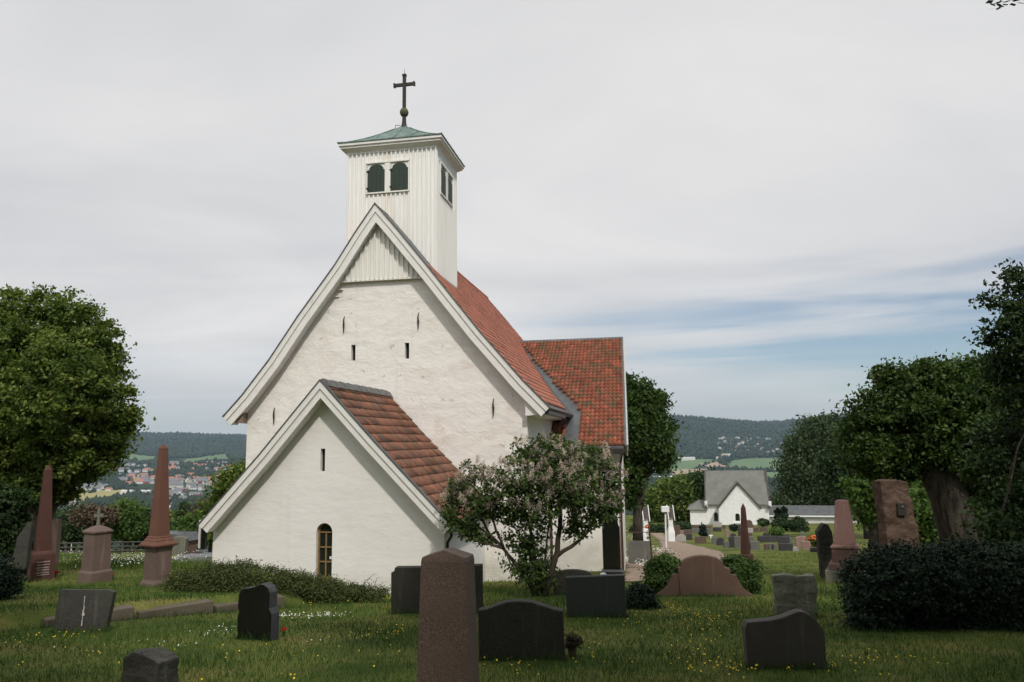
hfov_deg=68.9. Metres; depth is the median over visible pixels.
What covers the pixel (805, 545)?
headstone
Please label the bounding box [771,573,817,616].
rough edged headstone
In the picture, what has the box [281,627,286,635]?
grave flowers
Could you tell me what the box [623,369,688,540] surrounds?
broadleaf tree
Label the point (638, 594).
clipped shrub
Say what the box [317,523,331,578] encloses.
window
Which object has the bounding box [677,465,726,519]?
broadleaf tree
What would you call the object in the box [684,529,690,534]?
headstone
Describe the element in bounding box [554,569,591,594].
headstone
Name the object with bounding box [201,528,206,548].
black post
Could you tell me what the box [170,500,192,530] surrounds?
spruce tree
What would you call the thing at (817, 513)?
building
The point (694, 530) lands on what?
headstone
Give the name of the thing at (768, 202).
sky
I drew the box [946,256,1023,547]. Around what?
young oak
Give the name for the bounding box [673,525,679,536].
headstone
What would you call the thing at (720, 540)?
headstone
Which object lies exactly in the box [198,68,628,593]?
church
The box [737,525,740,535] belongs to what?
headstone
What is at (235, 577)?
trailing shrub
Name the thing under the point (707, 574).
winged headstone
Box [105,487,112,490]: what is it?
house
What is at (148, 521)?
broadleaf tree
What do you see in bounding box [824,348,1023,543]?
pollarded tree
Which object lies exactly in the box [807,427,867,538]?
broadleaf tree
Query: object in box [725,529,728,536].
headstone
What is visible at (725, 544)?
headstone
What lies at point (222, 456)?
field
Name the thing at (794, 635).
curved headstone
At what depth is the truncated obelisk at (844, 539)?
19.74 m
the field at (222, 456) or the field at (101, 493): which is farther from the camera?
the field at (222, 456)
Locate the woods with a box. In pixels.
[57,413,859,549]
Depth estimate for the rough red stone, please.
17.93 m
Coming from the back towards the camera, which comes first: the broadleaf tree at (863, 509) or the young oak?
the broadleaf tree at (863, 509)
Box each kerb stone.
[42,604,134,627]
[136,599,212,618]
[213,594,284,612]
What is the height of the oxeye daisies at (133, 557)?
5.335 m
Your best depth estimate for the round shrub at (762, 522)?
93.40 m
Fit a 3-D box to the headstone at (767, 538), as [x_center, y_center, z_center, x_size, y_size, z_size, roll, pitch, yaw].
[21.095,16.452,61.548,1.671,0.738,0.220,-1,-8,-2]
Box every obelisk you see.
[27,465,54,581]
[139,444,178,586]
[738,504,753,562]
[825,499,868,582]
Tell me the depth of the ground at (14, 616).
9.95 m
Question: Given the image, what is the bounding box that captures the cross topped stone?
[77,508,113,583]
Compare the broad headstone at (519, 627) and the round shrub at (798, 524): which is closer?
the broad headstone at (519, 627)
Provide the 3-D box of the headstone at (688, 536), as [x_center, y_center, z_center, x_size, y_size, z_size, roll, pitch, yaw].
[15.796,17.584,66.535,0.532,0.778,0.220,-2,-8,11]
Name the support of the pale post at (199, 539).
on the road
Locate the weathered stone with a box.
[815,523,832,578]
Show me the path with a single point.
(681, 549)
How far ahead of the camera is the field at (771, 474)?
1943.42 m
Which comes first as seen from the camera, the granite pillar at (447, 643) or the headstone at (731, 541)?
the granite pillar at (447, 643)
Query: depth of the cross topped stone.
19.42 m
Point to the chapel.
(728, 493)
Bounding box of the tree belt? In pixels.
[769,483,975,504]
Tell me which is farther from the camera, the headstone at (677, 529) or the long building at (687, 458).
the long building at (687, 458)
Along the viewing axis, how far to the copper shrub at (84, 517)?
58.18 m
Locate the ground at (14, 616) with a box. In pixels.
[0,418,1023,681]
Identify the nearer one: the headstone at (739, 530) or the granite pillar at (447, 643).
the granite pillar at (447, 643)
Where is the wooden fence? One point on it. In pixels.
(79, 547)
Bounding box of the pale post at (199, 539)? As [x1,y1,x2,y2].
[198,520,200,547]
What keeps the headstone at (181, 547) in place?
on the road
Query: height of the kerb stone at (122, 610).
0.458 m
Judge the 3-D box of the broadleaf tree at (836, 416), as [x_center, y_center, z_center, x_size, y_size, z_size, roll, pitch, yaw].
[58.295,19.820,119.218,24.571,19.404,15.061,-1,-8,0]
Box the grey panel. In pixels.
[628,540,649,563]
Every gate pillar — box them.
[642,505,649,540]
[666,505,674,540]
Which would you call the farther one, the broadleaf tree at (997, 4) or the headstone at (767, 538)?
the headstone at (767, 538)
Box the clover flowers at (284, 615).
[54,611,366,650]
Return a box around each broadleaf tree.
[0,281,155,575]
[53,506,85,550]
[56,501,117,552]
[108,496,150,551]
[115,499,170,549]
[169,510,176,530]
[172,509,211,549]
[183,491,212,551]
[188,458,245,545]
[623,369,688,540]
[631,464,704,522]
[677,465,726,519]
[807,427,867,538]
[808,409,854,503]
[836,470,924,549]
[986,0,1023,9]
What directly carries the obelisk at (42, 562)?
on the ground at (14, 616)
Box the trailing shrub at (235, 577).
[152,556,390,603]
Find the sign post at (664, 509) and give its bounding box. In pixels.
[661,506,668,546]
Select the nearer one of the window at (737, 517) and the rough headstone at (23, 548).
the rough headstone at (23, 548)
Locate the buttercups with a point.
(588, 647)
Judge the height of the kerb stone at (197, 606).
0.466 m
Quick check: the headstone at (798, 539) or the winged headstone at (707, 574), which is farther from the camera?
the headstone at (798, 539)
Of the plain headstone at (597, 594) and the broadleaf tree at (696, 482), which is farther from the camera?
the broadleaf tree at (696, 482)
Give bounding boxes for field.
[79,489,124,500]
[121,454,155,460]
[185,454,227,461]
[653,459,715,470]
[671,469,706,474]
[699,462,725,466]
[729,458,781,469]
[767,472,783,477]
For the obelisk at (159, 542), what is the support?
on the ground at (14, 616)
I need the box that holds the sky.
[0,0,1023,433]
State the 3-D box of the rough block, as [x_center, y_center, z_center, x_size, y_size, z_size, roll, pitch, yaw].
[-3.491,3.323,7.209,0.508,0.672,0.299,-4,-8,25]
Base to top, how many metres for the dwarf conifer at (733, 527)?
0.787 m
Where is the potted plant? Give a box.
[564,631,583,656]
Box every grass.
[55,553,211,575]
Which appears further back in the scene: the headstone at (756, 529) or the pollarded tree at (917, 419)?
the headstone at (756, 529)
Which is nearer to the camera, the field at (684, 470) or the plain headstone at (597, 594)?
the plain headstone at (597, 594)
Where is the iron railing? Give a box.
[626,527,651,558]
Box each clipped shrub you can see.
[625,578,666,609]
[638,548,681,594]
[720,553,771,593]
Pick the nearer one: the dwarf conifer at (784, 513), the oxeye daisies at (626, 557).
the oxeye daisies at (626, 557)
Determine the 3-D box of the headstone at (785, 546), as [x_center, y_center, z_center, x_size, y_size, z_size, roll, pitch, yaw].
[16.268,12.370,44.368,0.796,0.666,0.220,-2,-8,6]
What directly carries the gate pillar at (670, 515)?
on the ground at (14, 616)
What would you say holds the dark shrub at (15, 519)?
on the ground at (14, 616)
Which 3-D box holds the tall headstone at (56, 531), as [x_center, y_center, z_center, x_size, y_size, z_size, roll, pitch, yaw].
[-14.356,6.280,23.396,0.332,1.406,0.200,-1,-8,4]
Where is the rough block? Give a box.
[122,647,178,681]
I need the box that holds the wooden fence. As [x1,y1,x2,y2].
[60,541,144,555]
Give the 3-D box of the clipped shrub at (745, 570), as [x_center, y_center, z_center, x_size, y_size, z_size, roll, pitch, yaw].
[5.079,5.315,16.815,1.458,1.140,1.200,-1,-8,0]
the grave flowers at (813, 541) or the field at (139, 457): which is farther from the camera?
the field at (139, 457)
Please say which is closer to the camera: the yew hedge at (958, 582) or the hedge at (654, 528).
the yew hedge at (958, 582)
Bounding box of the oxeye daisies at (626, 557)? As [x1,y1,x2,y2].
[625,535,670,564]
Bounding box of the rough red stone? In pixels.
[872,479,923,572]
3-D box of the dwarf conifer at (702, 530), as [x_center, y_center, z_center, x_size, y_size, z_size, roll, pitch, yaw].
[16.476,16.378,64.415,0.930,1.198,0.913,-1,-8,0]
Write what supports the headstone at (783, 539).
on the ground at (14, 616)
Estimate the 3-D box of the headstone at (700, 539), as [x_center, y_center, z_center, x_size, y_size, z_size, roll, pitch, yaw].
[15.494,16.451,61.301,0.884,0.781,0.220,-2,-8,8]
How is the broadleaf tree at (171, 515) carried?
on the ground at (14, 616)
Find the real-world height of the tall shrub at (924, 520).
3.585 m
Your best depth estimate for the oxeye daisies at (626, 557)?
30.02 m
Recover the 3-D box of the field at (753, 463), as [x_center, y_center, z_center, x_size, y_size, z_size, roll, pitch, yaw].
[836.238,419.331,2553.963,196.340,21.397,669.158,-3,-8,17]
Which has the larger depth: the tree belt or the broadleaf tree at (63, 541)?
the tree belt
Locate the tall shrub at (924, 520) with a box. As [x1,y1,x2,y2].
[908,485,1021,547]
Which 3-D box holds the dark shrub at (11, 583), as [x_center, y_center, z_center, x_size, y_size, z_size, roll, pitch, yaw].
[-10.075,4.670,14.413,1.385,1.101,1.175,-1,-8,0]
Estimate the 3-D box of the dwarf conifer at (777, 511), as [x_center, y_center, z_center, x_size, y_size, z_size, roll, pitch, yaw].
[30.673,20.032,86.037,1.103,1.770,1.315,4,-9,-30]
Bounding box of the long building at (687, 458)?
[678,457,694,460]
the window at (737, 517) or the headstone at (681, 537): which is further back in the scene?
the window at (737, 517)
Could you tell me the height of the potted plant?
0.294 m
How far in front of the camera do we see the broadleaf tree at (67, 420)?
23.06 m
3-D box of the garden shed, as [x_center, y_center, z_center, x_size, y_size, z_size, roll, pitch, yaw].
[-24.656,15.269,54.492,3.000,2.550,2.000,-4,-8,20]
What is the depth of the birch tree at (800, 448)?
116.32 m
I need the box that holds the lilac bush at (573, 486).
[436,431,632,596]
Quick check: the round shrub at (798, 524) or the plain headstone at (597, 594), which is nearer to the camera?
the plain headstone at (597, 594)
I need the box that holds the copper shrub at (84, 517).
[65,501,122,530]
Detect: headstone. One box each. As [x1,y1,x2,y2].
[12,520,35,568]
[52,518,61,564]
[53,589,116,632]
[172,536,188,553]
[237,582,278,640]
[391,563,482,613]
[478,598,564,660]
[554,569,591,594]
[565,574,626,616]
[657,555,752,596]
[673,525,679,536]
[676,534,685,541]
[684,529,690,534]
[686,534,691,539]
[691,528,699,532]
[695,536,705,542]
[711,537,717,543]
[713,522,721,526]
[713,527,720,530]
[716,537,724,544]
[723,541,728,547]
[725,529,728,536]
[728,537,734,547]
[734,536,740,548]
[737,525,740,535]
[742,609,826,668]
[747,520,753,527]
[749,541,759,549]
[753,527,759,531]
[757,536,777,541]
[768,543,772,549]
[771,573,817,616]
[778,536,789,542]
[778,543,792,550]
[795,536,806,546]
[801,541,810,549]
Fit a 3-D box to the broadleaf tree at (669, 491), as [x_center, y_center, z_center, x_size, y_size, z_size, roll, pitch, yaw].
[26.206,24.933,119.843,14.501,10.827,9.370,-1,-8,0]
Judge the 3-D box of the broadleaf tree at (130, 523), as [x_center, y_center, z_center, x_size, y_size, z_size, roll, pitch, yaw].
[-31.647,15.030,61.426,4.401,4.560,4.330,-7,-10,39]
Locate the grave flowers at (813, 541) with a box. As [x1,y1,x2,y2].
[805,535,816,546]
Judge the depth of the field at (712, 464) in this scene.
2617.23 m
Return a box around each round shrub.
[755,518,769,526]
[766,526,785,535]
[770,517,788,530]
[785,516,809,531]
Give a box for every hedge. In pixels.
[628,519,692,532]
[830,534,1023,631]
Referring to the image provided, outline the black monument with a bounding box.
[599,519,624,574]
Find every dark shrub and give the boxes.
[0,476,39,557]
[0,553,30,599]
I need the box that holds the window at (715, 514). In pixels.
[714,512,717,520]
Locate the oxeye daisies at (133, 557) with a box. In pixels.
[59,549,206,566]
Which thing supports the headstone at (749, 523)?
on the ground at (14, 616)
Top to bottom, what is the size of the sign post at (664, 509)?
3.217 m
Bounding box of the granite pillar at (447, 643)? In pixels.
[417,547,478,681]
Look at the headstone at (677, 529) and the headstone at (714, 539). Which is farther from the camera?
the headstone at (677, 529)
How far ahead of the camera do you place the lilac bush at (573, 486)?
16.64 m
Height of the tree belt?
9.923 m
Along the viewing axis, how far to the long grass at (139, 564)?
27.14 m
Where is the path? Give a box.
[623,533,727,580]
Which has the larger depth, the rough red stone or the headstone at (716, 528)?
the headstone at (716, 528)
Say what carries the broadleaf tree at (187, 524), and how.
on the ground at (14, 616)
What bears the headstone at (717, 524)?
on the ground at (14, 616)
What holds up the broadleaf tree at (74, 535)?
on the ground at (14, 616)
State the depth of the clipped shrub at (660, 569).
16.73 m
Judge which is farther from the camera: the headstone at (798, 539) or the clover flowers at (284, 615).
the headstone at (798, 539)
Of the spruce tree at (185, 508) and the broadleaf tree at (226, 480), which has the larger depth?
the spruce tree at (185, 508)
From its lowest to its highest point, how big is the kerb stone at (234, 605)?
0.457 m
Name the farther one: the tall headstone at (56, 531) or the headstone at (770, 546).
the headstone at (770, 546)
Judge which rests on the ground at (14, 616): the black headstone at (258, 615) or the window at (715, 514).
the black headstone at (258, 615)
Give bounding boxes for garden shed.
[170,530,197,553]
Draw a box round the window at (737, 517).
[734,513,740,523]
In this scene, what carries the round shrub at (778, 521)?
on the ground at (14, 616)
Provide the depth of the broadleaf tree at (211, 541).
58.35 m
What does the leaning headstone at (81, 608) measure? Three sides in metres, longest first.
0.906 x 0.876 x 0.138 m
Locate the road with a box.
[172,550,212,562]
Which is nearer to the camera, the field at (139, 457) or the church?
the church
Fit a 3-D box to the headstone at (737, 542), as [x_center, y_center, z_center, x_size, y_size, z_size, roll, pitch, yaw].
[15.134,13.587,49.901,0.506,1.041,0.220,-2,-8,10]
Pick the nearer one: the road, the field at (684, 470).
the road
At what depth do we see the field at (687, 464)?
2692.00 m
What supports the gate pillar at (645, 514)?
on the ground at (14, 616)
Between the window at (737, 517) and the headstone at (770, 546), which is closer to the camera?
the headstone at (770, 546)
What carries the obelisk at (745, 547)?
on the ground at (14, 616)
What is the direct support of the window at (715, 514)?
in the chapel
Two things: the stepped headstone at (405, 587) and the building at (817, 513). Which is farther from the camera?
the building at (817, 513)
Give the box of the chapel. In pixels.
[687,470,771,524]
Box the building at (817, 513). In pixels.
[769,505,860,522]
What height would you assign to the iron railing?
1.727 m
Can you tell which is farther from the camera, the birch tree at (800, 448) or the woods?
the woods
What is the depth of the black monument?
23.57 m
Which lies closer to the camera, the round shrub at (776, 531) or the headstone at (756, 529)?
the round shrub at (776, 531)
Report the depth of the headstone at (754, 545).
45.98 m
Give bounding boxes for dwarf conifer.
[698,524,708,536]
[728,524,737,531]
[773,507,782,517]
[780,506,788,519]
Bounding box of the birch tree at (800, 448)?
[768,409,841,505]
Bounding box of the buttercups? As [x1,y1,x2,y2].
[5,598,956,679]
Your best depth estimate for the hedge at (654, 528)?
81.58 m

